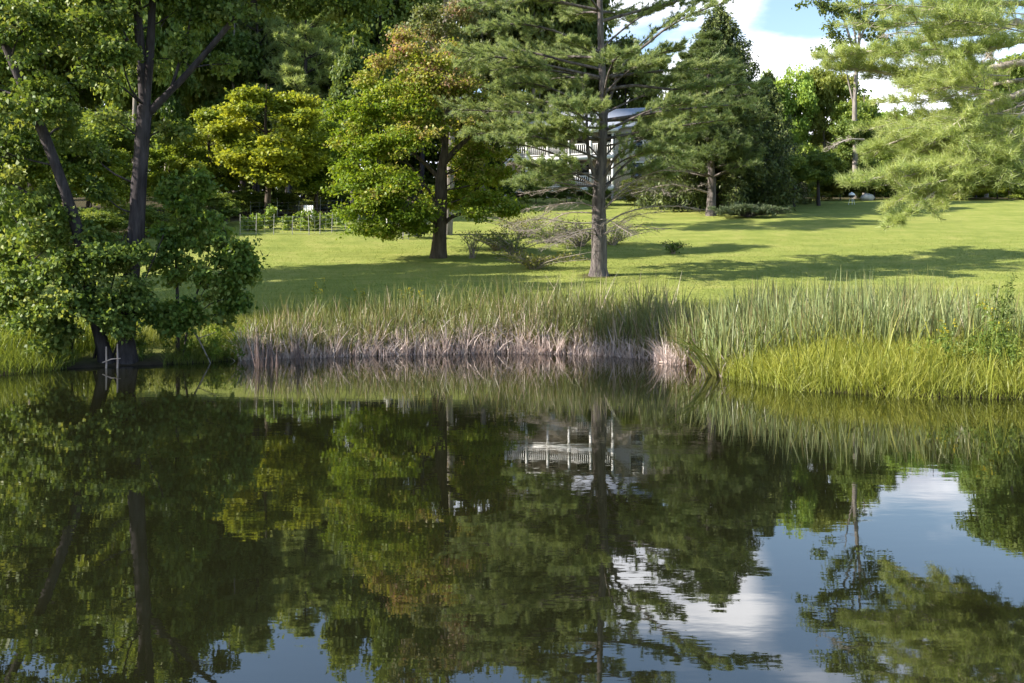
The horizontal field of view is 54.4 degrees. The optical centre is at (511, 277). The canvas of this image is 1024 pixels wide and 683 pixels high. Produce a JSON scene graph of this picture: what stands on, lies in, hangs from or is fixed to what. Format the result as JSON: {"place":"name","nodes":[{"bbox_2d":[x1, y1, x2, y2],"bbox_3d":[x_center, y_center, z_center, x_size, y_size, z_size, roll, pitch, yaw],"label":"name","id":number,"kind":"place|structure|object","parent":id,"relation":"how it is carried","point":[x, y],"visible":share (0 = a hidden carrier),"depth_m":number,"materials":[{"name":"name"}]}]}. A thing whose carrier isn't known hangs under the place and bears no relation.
{"place":"outdoors","nodes":[
{"label":"outdoors","id":0,"kind":"place"},
{"bbox_2d":[3,291,843,349],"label":"meadow grass","id":1,"kind":"structure","parent":0,"point":[156,337],"depth_m":28.56,"materials":[{"name":"plant"}]},
{"bbox_2d":[0,353,1023,682],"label":"pond water","id":2,"kind":"structure","parent":0,"point":[502,517],"depth_m":7.99,"materials":[{"name":"liquid"}]},
{"bbox_2d":[656,325,736,376],"bbox_3d":[3.971,1.485,20.060,1.610,1.071,2.437,0,0,43],"label":"reed clump","id":3,"kind":"object","parent":2,"relation":"in","point":[711,365],"visible":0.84,"depth_m":20.13,"materials":[{"name":"plant"}]},
{"bbox_2d":[0,196,1023,398],"bbox_3d":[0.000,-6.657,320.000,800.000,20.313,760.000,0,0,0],"label":"ground","id":4,"kind":"structure","parent":0,"point":[976,216],"depth_m":44.89,"materials":[{"name":"plant"}]},
{"bbox_2d":[0,94,34,197],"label":"broadleaf tree","id":5,"kind":"object","parent":4,"relation":"on","point":[22,185],"visible":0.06,"depth_m":48.69,"materials":[{"name":"green plant"}]},
{"bbox_2d":[0,0,70,104],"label":"broadleaf tree","id":6,"kind":"object","parent":4,"relation":"on","point":[9,73],"visible":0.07,"depth_m":69.81,"materials":[{"name":"green plant"}]},
{"bbox_2d":[0,339,83,375],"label":"bank grass","id":7,"kind":"structure","parent":4,"relation":"on","point":[19,358],"depth_m":21.23,"materials":[{"name":"plant"}]},
{"bbox_2d":[0,0,109,112],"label":"broadleaf tree","id":8,"kind":"object","parent":4,"relation":"on","point":[86,96],"visible":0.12,"depth_m":71.41,"materials":[{"name":"green plant"}]},
{"bbox_2d":[7,110,108,189],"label":"broadleaf tree","id":9,"kind":"object","parent":4,"relation":"on","point":[85,125],"visible":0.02,"depth_m":56.31,"materials":[{"name":"green plant"}]},
{"bbox_2d":[13,119,112,206],"bbox_3d":[-22.569,-5.074,50.043,4.862,6.459,4.997,0,0,-14],"label":"broadleaf tree","id":10,"kind":"object","parent":4,"relation":"on","point":[71,164],"visible":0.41,"depth_m":49.43,"materials":[{"name":"green plant"}]},
{"bbox_2d":[0,193,163,358],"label":"leafy shrub","id":11,"kind":"object","parent":4,"relation":"on","point":[22,285],"visible":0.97,"depth_m":21.84,"materials":[{"name":"green plant"}]},
{"bbox_2d":[62,203,127,243],"bbox_3d":[-19.595,-2.367,46.067,4.984,2.105,3.584,0,0,13],"label":"shrub","id":12,"kind":"object","parent":4,"relation":"on","point":[112,221],"visible":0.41,"depth_m":45.78,"materials":[{"name":"green plant"}]},
{"bbox_2d":[0,290,189,357],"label":"meadow grass","id":13,"kind":"structure","parent":4,"relation":"on","point":[23,339],"depth_m":22.95,"materials":[{"name":"plant"}]},
{"bbox_2d":[51,107,150,207],"bbox_3d":[-24.989,-6.422,57.912,7.420,7.001,7.628,0,0,-18],"label":"broadleaf tree","id":14,"kind":"object","parent":4,"relation":"on","point":[118,136],"visible":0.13,"depth_m":56.94,"materials":[{"name":"green plant"}]},
{"bbox_2d":[71,146,132,229],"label":"broadleaf tree","id":15,"kind":"object","parent":4,"relation":"on","point":[122,154],"visible":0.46,"depth_m":51.40,"materials":[{"name":"green plant"}]},
{"bbox_2d":[55,0,208,162],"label":"broadleaf tree","id":16,"kind":"object","parent":4,"relation":"on","point":[120,99],"visible":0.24,"depth_m":65.20,"materials":[{"name":"green plant"}]},
{"bbox_2d":[116,203,174,236],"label":"shrub","id":17,"kind":"object","parent":4,"relation":"on","point":[152,215],"visible":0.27,"depth_m":49.84,"materials":[{"name":"green plant"}]},
{"bbox_2d":[128,135,189,195],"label":"broadleaf tree","id":18,"kind":"object","parent":4,"relation":"on","point":[162,153],"visible":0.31,"depth_m":62.50,"materials":[{"name":"green plant"}]},
{"bbox_2d":[130,66,205,208],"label":"broadleaf tree","id":19,"kind":"object","parent":4,"relation":"on","point":[171,108],"visible":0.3,"depth_m":66.01,"materials":[{"name":"green plant"}]},
{"bbox_2d":[135,332,213,360],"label":"herb","id":20,"kind":"object","parent":4,"relation":"on","point":[140,344],"visible":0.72,"depth_m":23.27,"materials":[{"name":"green plant"}]},
{"bbox_2d":[146,186,213,225],"bbox_3d":[-18.133,-3.920,54.083,2.970,2.751,4.130,0,0,33],"label":"shrub","id":21,"kind":"object","parent":4,"relation":"on","point":[198,203],"visible":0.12,"depth_m":53.66,"materials":[{"name":"green plant"}]},
{"bbox_2d":[130,0,232,121],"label":"broadleaf tree","id":22,"kind":"object","parent":4,"relation":"on","point":[206,41],"visible":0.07,"depth_m":68.33,"materials":[{"name":"green plant"}]},
{"bbox_2d":[141,161,270,356],"bbox_3d":[-7.184,-0.352,23.084,2.964,4.700,1.805,0,0,0],"label":"poplar sapling","id":23,"kind":"object","parent":4,"relation":"on","point":[235,258],"visible":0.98,"depth_m":23.06,"materials":[{"name":"green plant"}]},
{"bbox_2d":[0,0,413,364],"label":"cottonwood tree","id":24,"kind":"object","parent":4,"relation":"on","point":[41,105],"visible":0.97,"depth_m":22.43,"materials":[{"name":"green plant"}]},
{"bbox_2d":[156,106,260,208],"bbox_3d":[-18.557,-7.061,62.214,6.667,7.097,6.070,0,0,13],"label":"broadleaf tree","id":25,"kind":"object","parent":4,"relation":"on","point":[192,156],"visible":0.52,"depth_m":61.04,"materials":[{"name":"green plant"}]},
{"bbox_2d":[170,190,250,222],"bbox_3d":[-16.962,-3.971,55.975,4.640,2.233,3.336,0,0,-4],"label":"shrub","id":26,"kind":"object","parent":4,"relation":"on","point":[221,202],"visible":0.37,"depth_m":55.43,"materials":[{"name":"green plant"}]},
{"bbox_2d":[180,333,244,360],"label":"herb","id":27,"kind":"object","parent":4,"relation":"on","point":[215,348],"visible":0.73,"depth_m":23.61,"materials":[{"name":"green plant"}]},
{"bbox_2d":[202,320,262,342],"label":"herb","id":28,"kind":"object","parent":4,"relation":"on","point":[220,330],"visible":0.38,"depth_m":25.08,"materials":[{"name":"green plant"}]},
{"bbox_2d":[183,0,282,192],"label":"broadleaf tree","id":29,"kind":"object","parent":4,"relation":"on","point":[193,101],"visible":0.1,"depth_m":75.99,"materials":[{"name":"green plant"}]},
{"bbox_2d":[159,310,307,364],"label":"bank grass","id":30,"kind":"structure","parent":4,"relation":"on","point":[195,351],"depth_m":23.84,"materials":[{"name":"plant"}]},
{"bbox_2d":[202,23,272,191],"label":"broadleaf tree","id":31,"kind":"object","parent":4,"relation":"on","point":[228,41],"visible":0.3,"depth_m":69.44,"materials":[{"name":"green plant"}]},
{"bbox_2d":[239,215,262,231],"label":"vegetable plant","id":32,"kind":"object","parent":4,"relation":"on","point":[253,226],"visible":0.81,"depth_m":52.56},
{"bbox_2d":[198,0,308,191],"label":"pine tree","id":33,"kind":"object","parent":4,"relation":"on","point":[273,23],"visible":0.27,"depth_m":71.01,"materials":[{"name":"green plant"}]},
{"bbox_2d":[226,186,282,215],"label":"shrub","id":34,"kind":"object","parent":4,"relation":"on","point":[255,198],"visible":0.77,"depth_m":61.55,"materials":[{"name":"green plant"}]},
{"bbox_2d":[249,212,269,228],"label":"vegetable plant","id":35,"kind":"object","parent":4,"relation":"on","point":[263,218],"visible":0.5,"depth_m":53.49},
{"bbox_2d":[202,82,336,216],"bbox_3d":[-14.396,-7.429,59.983,7.930,8.465,8.710,0,0,-29],"label":"broadleaf tree","id":36,"kind":"object","parent":4,"relation":"on","point":[258,158],"visible":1,"depth_m":59.03,"materials":[{"name":"green plant"}]},
{"bbox_2d":[260,203,281,227],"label":"vegetable plant","id":37,"kind":"object","parent":4,"relation":"on","point":[272,209],"visible":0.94,"depth_m":53.96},
{"bbox_2d":[244,18,320,192],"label":"broadleaf tree","id":38,"kind":"object","parent":4,"relation":"on","point":[284,87],"visible":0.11,"depth_m":72.65,"materials":[{"name":"green plant"}]},
{"bbox_2d":[262,190,308,214],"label":"shrub","id":39,"kind":"object","parent":4,"relation":"on","point":[286,200],"visible":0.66,"depth_m":63.90,"materials":[{"name":"green plant"}]},
{"bbox_2d":[278,214,299,230],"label":"vegetable plant","id":40,"kind":"object","parent":4,"relation":"on","point":[287,222],"visible":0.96,"depth_m":53.19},
{"bbox_2d":[240,212,345,234],"bbox_3d":[-10.507,-2.955,52.810,2.240,2.199,7.514,0,0,44],"label":"garden fence","id":41,"kind":"object","parent":4,"relation":"on","point":[256,233],"visible":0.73,"depth_m":51.30,"materials":[{"name":"grey wood"}]},
{"bbox_2d":[255,1,344,209],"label":"pine tree","id":42,"kind":"object","parent":4,"relation":"on","point":[290,68],"visible":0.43,"depth_m":67.03,"materials":[{"name":"green plant"}]},
{"bbox_2d":[293,209,316,230],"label":"vegetable plant","id":43,"kind":"object","parent":4,"relation":"on","point":[303,218],"visible":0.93,"depth_m":53.02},
{"bbox_2d":[250,197,359,223],"bbox_3d":[-10.881,-3.836,60.826,8.819,2.478,5.393,0,0,33],"label":"garden fence","id":44,"kind":"object","parent":4,"relation":"on","point":[300,205],"visible":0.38,"depth_m":61.99,"materials":[{"name":"grey wood"}]},
{"bbox_2d":[3,85,627,197],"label":"woods","id":45,"kind":"object","parent":4,"relation":"on","point":[429,177],"visible":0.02,"depth_m":104.19,"materials":[{"name":"green plant"}]},
{"bbox_2d":[289,182,349,211],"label":"shrub","id":46,"kind":"object","parent":4,"relation":"on","point":[328,199],"visible":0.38,"depth_m":66.50,"materials":[{"name":"green plant"}]},
{"bbox_2d":[277,120,362,212],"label":"broadleaf tree","id":47,"kind":"object","parent":4,"relation":"on","point":[314,183],"visible":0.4,"depth_m":61.90,"materials":[{"name":"green plant"}]},
{"bbox_2d":[310,211,329,230],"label":"vegetable plant","id":48,"kind":"object","parent":4,"relation":"on","point":[322,218],"visible":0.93,"depth_m":53.30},
{"bbox_2d":[269,2,394,149],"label":"broadleaf tree","id":49,"kind":"object","parent":4,"relation":"on","point":[346,32],"visible":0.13,"depth_m":78.55,"materials":[{"name":"green plant"}]},
{"bbox_2d":[307,50,365,205],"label":"broadleaf tree","id":50,"kind":"object","parent":4,"relation":"on","point":[326,87],"visible":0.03,"depth_m":69.18,"materials":[{"name":"green plant"}]},
{"bbox_2d":[320,37,383,203],"bbox_3d":[-10.796,-9.890,65.928,4.343,12.052,4.541,0,0,4],"label":"broadleaf tree","id":51,"kind":"object","parent":4,"relation":"on","point":[347,62],"visible":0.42,"depth_m":64.95,"materials":[{"name":"green plant"}]},
{"bbox_2d":[363,6,396,178],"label":"broadleaf tree","id":52,"kind":"object","parent":4,"relation":"on","point":[384,14],"visible":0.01,"depth_m":88.96,"materials":[{"name":"green plant"}]},
{"bbox_2d":[359,0,438,164],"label":"broadleaf tree","id":53,"kind":"object","parent":4,"relation":"on","point":[380,24],"visible":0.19,"depth_m":86.99,"materials":[{"name":"green plant"}]},
{"bbox_2d":[376,0,476,195],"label":"broadleaf tree","id":54,"kind":"object","parent":4,"relation":"on","point":[422,156],"visible":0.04,"depth_m":91.86,"materials":[{"name":"green plant"}]},
{"bbox_2d":[318,26,538,258],"bbox_3d":[-4.183,-6.024,44.953,9.203,10.934,7.251,0,0,-20],"label":"maple tree","id":55,"kind":"object","parent":4,"relation":"on","point":[383,194],"visible":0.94,"depth_m":43.61,"materials":[{"name":"green plant"}]},
{"bbox_2d":[388,0,510,234],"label":"turning tree","id":56,"kind":"object","parent":4,"relation":"on","point":[438,27],"visible":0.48,"depth_m":51.84,"materials":[{"name":"green plant"}]},
{"bbox_2d":[215,307,710,365],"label":"dead reed litter","id":57,"kind":"object","parent":4,"relation":"on","point":[664,355],"visible":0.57,"depth_m":25.59,"materials":[{"name":"plant"}]},
{"bbox_2d":[455,226,492,258],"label":"shrub","id":58,"kind":"object","parent":4,"relation":"on","point":[473,248],"visible":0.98,"depth_m":44.24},
{"bbox_2d":[228,262,725,365],"bbox_3d":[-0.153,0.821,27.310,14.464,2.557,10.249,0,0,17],"label":"cattail bed","id":59,"kind":"object","parent":4,"relation":"on","point":[594,318],"visible":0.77,"depth_m":26.44,"materials":[{"name":"plant"}]},
{"bbox_2d":[437,0,526,190],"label":"broadleaf tree","id":60,"kind":"object","parent":4,"relation":"on","point":[493,15],"visible":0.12,"depth_m":88.39,"materials":[{"name":"green plant"}]},
{"bbox_2d":[456,224,540,250],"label":"shrub","id":61,"kind":"object","parent":4,"relation":"on","point":[496,247],"visible":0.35,"depth_m":46.79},
{"bbox_2d":[496,173,518,196],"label":"shrub","id":62,"kind":"object","parent":4,"relation":"on","point":[508,188],"visible":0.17,"depth_m":73.65,"materials":[{"name":"green plant"}]},
{"bbox_2d":[458,220,561,255],"bbox_3d":[-0.031,-1.745,44.772,5.065,1.782,3.314,0,0,26],"label":"shrub","id":63,"kind":"object","parent":4,"relation":"on","point":[505,244],"visible":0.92,"depth_m":44.72,"materials":[{"name":"plant"}]},
{"bbox_2d":[483,205,569,236],"bbox_3d":[0.302,-2.971,51.980,5.707,1.954,6.345,0,0,0],"label":"shrub","id":64,"kind":"object","parent":4,"relation":"on","point":[515,220],"visible":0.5,"depth_m":52.01,"materials":[{"name":"plant"}]},
{"bbox_2d":[517,183,553,203],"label":"shrub","id":65,"kind":"object","parent":4,"relation":"on","point":[530,187],"visible":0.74,"depth_m":72.26,"materials":[{"name":"green plant"}]},
{"bbox_2d":[491,248,589,269],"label":"shrub","id":66,"kind":"object","parent":4,"relation":"on","point":[530,263],"visible":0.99,"depth_m":40.24,"materials":[{"name":"plant"}]},
{"bbox_2d":[472,0,613,112],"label":"broadleaf tree","id":67,"kind":"object","parent":4,"relation":"on","point":[540,13],"visible":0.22,"depth_m":92.43,"materials":[{"name":"green plant"}]},
{"bbox_2d":[506,215,590,242],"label":"shrub","id":68,"kind":"object","parent":4,"relation":"on","point":[541,229],"visible":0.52,"depth_m":49.87,"materials":[{"name":"plant"}]},
{"bbox_2d":[497,215,629,246],"bbox_3d":[3.177,-2.164,49.442,5.591,1.534,6.302,0,0,-37],"label":"shrub","id":69,"kind":"object","parent":4,"relation":"on","point":[578,243],"visible":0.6,"depth_m":48.57,"materials":[{"name":"plant"}]},
{"bbox_2d":[553,180,581,202],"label":"shrub","id":70,"kind":"object","parent":4,"relation":"on","point":[562,194],"visible":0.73,"depth_m":73.33,"materials":[{"name":"green plant"}]},
{"bbox_2d":[528,0,633,112],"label":"broadleaf tree","id":71,"kind":"object","parent":4,"relation":"on","point":[584,27],"visible":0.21,"depth_m":95.46,"materials":[{"name":"green plant"}]},
{"bbox_2d":[504,104,659,198],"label":"house","id":72,"kind":"structure","parent":4,"relation":"on","point":[581,146],"depth_m":78.82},
{"bbox_2d":[580,187,614,203],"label":"shrub","id":73,"kind":"object","parent":4,"relation":"on","point":[586,196],"visible":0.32,"depth_m":71.88,"materials":[{"name":"green plant"}]},
{"bbox_2d":[433,0,772,276],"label":"white pine","id":74,"kind":"object","parent":4,"relation":"on","point":[558,130],"visible":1,"depth_m":38.05,"materials":[{"name":"green plant"}]},
{"bbox_2d":[567,223,662,244],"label":"shrub","id":75,"kind":"object","parent":4,"relation":"on","point":[615,240],"visible":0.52,"depth_m":49.12,"materials":[{"name":"plant"}]},
{"bbox_2d":[589,30,670,108],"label":"broadleaf tree","id":76,"kind":"object","parent":4,"relation":"on","point":[641,102],"visible":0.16,"depth_m":96.86,"materials":[{"name":"green plant"}]},
{"bbox_2d":[613,175,651,202],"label":"shrub","id":77,"kind":"object","parent":4,"relation":"on","point":[631,198],"visible":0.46,"depth_m":71.47,"materials":[{"name":"green plant"}]},
{"bbox_2d":[634,83,702,207],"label":"spruce tree","id":78,"kind":"object","parent":4,"relation":"on","point":[649,160],"depth_m":71.71,"materials":[{"name":"green plant"}]},
{"bbox_2d":[656,239,691,253],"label":"shrub","id":79,"kind":"object","parent":4,"relation":"on","point":[674,248],"visible":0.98,"depth_m":45.59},
{"bbox_2d":[631,29,781,215],"bbox_3d":[11.946,-9.495,62.192,9.188,11.943,9.556,0,0,0],"label":"white pine","id":80,"kind":"object","parent":4,"relation":"on","point":[724,142],"visible":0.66,"depth_m":60.48,"materials":[{"name":"green plant"}]},
{"bbox_2d":[633,5,802,212],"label":"spruce tree","id":81,"kind":"object","parent":4,"relation":"on","point":[746,188],"visible":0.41,"depth_m":65.14,"materials":[{"name":"green plant"}]},
{"bbox_2d":[707,201,792,216],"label":"juniper shrub","id":82,"kind":"object","parent":4,"relation":"on","point":[745,210],"visible":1,"depth_m":59.73,"materials":[{"name":"green plant"}]},
{"bbox_2d":[754,71,820,205],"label":"spruce tree","id":83,"kind":"object","parent":4,"relation":"on","point":[783,127],"visible":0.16,"depth_m":73.11,"materials":[{"name":"green plant"}]},
{"bbox_2d":[759,62,821,163],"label":"broadleaf tree","id":84,"kind":"object","parent":4,"relation":"on","point":[800,102],"visible":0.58,"depth_m":84.84,"materials":[{"name":"green plant"}]},
{"bbox_2d":[771,153,833,206],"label":"apple tree","id":85,"kind":"object","parent":4,"relation":"on","point":[805,173],"visible":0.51,"depth_m":68.07,"materials":[{"name":"green plant"}]},
{"bbox_2d":[794,150,848,205],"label":"apple tree","id":86,"kind":"object","parent":4,"relation":"on","point":[826,164],"visible":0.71,"depth_m":68.79,"materials":[{"name":"green plant"}]},
{"bbox_2d":[800,180,843,199],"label":"shrub","id":87,"kind":"object","parent":4,"relation":"on","point":[825,189],"visible":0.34,"depth_m":76.23,"materials":[{"name":"green plant"}]},
{"bbox_2d":[803,65,860,196],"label":"broadleaf tree","id":88,"kind":"object","parent":4,"relation":"on","point":[829,87],"visible":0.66,"depth_m":86.74,"materials":[{"name":"green plant"}]},
{"bbox_2d":[649,264,1023,369],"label":"reed bed","id":89,"kind":"object","parent":4,"relation":"on","point":[906,308],"visible":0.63,"depth_m":21.41,"materials":[{"name":"plant"}]},
{"bbox_2d":[815,173,871,199],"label":"shrub","id":90,"kind":"object","parent":4,"relation":"on","point":[847,190],"visible":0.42,"depth_m":75.40,"materials":[{"name":"green plant"}]},
{"bbox_2d":[821,118,886,168],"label":"broadleaf tree","id":91,"kind":"object","parent":4,"relation":"on","point":[844,150],"visible":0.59,"depth_m":79.11,"materials":[{"name":"green plant"}]},
{"bbox_2d":[791,0,929,198],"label":"broadleaf tree","id":92,"kind":"object","parent":4,"relation":"on","point":[824,7],"visible":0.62,"depth_m":78.89,"materials":[{"name":"green plant"}]},
{"bbox_2d":[825,91,898,194],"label":"broadleaf tree","id":93,"kind":"object","parent":4,"relation":"on","point":[866,111],"visible":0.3,"depth_m":83.57,"materials":[{"name":"green plant"}]},
{"bbox_2d":[710,306,1023,400],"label":"sedge","id":94,"kind":"object","parent":4,"relation":"on","point":[893,367],"visible":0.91,"depth_m":17.71,"materials":[{"name":"plant"}]},
{"bbox_2d":[848,158,897,199],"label":"shrub","id":95,"kind":"object","parent":4,"relation":"on","point":[871,165],"visible":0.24,"depth_m":75.61,"materials":[{"name":"green plant"}]},
{"bbox_2d":[873,147,910,197],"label":"shrub","id":96,"kind":"object","parent":4,"relation":"on","point":[889,156],"visible":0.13,"depth_m":78.49,"materials":[{"name":"green plant"}]},
{"bbox_2d":[807,141,1023,196],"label":"woods","id":97,"kind":"object","parent":4,"relation":"on","point":[877,194],"visible":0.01,"depth_m":102.40,"materials":[{"name":"green plant"}]},
{"bbox_2d":[809,0,1023,232],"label":"white pine","id":98,"kind":"object","parent":4,"relation":"on","point":[982,150],"visible":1,"depth_m":16.57,"materials":[{"name":"green plant"}]},
{"bbox_2d":[936,318,957,354],"bbox_3d":[8.074,1.294,18.562,0.411,1.074,0.520,0,0,0],"label":"goldenrod","id":99,"kind":"object","parent":4,"relation":"on","point":[942,328],"visible":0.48,"depth_m":18.54,"materials":[{"name":"green plant"}]},
{"bbox_2d":[906,327,1015,376],"bbox_3d":[8.510,1.376,18.169,2.204,1.066,1.827,0,0,34],"label":"herb","id":100,"kind":"object","parent":4,"relation":"on","point":[928,339],"visible":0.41,"depth_m":17.92,"materials":[{"name":"plant"}]},
{"bbox_2d":[955,330,1023,377],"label":"herb","id":101,"kind":"object","parent":4,"relation":"on","point":[1010,349],"visible":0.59,"depth_m":17.50,"materials":[{"name":"plant"}]},
{"bbox_2d":[963,51,1023,199],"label":"broadleaf tree","id":102,"kind":"object","parent":4,"relation":"on","point":[1018,72],"visible":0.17,"depth_m":73.87,"materials":[{"name":"green plant"}]},
{"bbox_2d":[983,291,1008,346],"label":"weed","id":103,"kind":"object","parent":4,"relation":"on","point":[1001,322],"visible":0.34,"depth_m":19.49,"materials":[{"name":"green plant"}]},
{"bbox_2d":[974,294,1023,371],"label":"goldenrod","id":104,"kind":"object","parent":4,"relation":"on","point":[989,322],"visible":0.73,"depth_m":17.82,"materials":[{"name":"green plant"}]},
{"bbox_2d":[978,178,1023,198],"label":"shrub","id":105,"kind":"object","parent":4,"relation":"on","point":[1011,191],"visible":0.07,"depth_m":75.53,"materials":[{"name":"green plant"}]},
{"bbox_2d":[988,269,1022,348],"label":"weed","id":106,"kind":"object","parent":4,"relation":"on","point":[1003,305],"visible":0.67,"depth_m":19.48,"materials":[{"name":"green plant"}]},
{"bbox_2d":[104,0,1023,193],"label":"sky","id":107,"kind":"structure","parent":0,"point":[782,36],"materials":[{"name":"white"}]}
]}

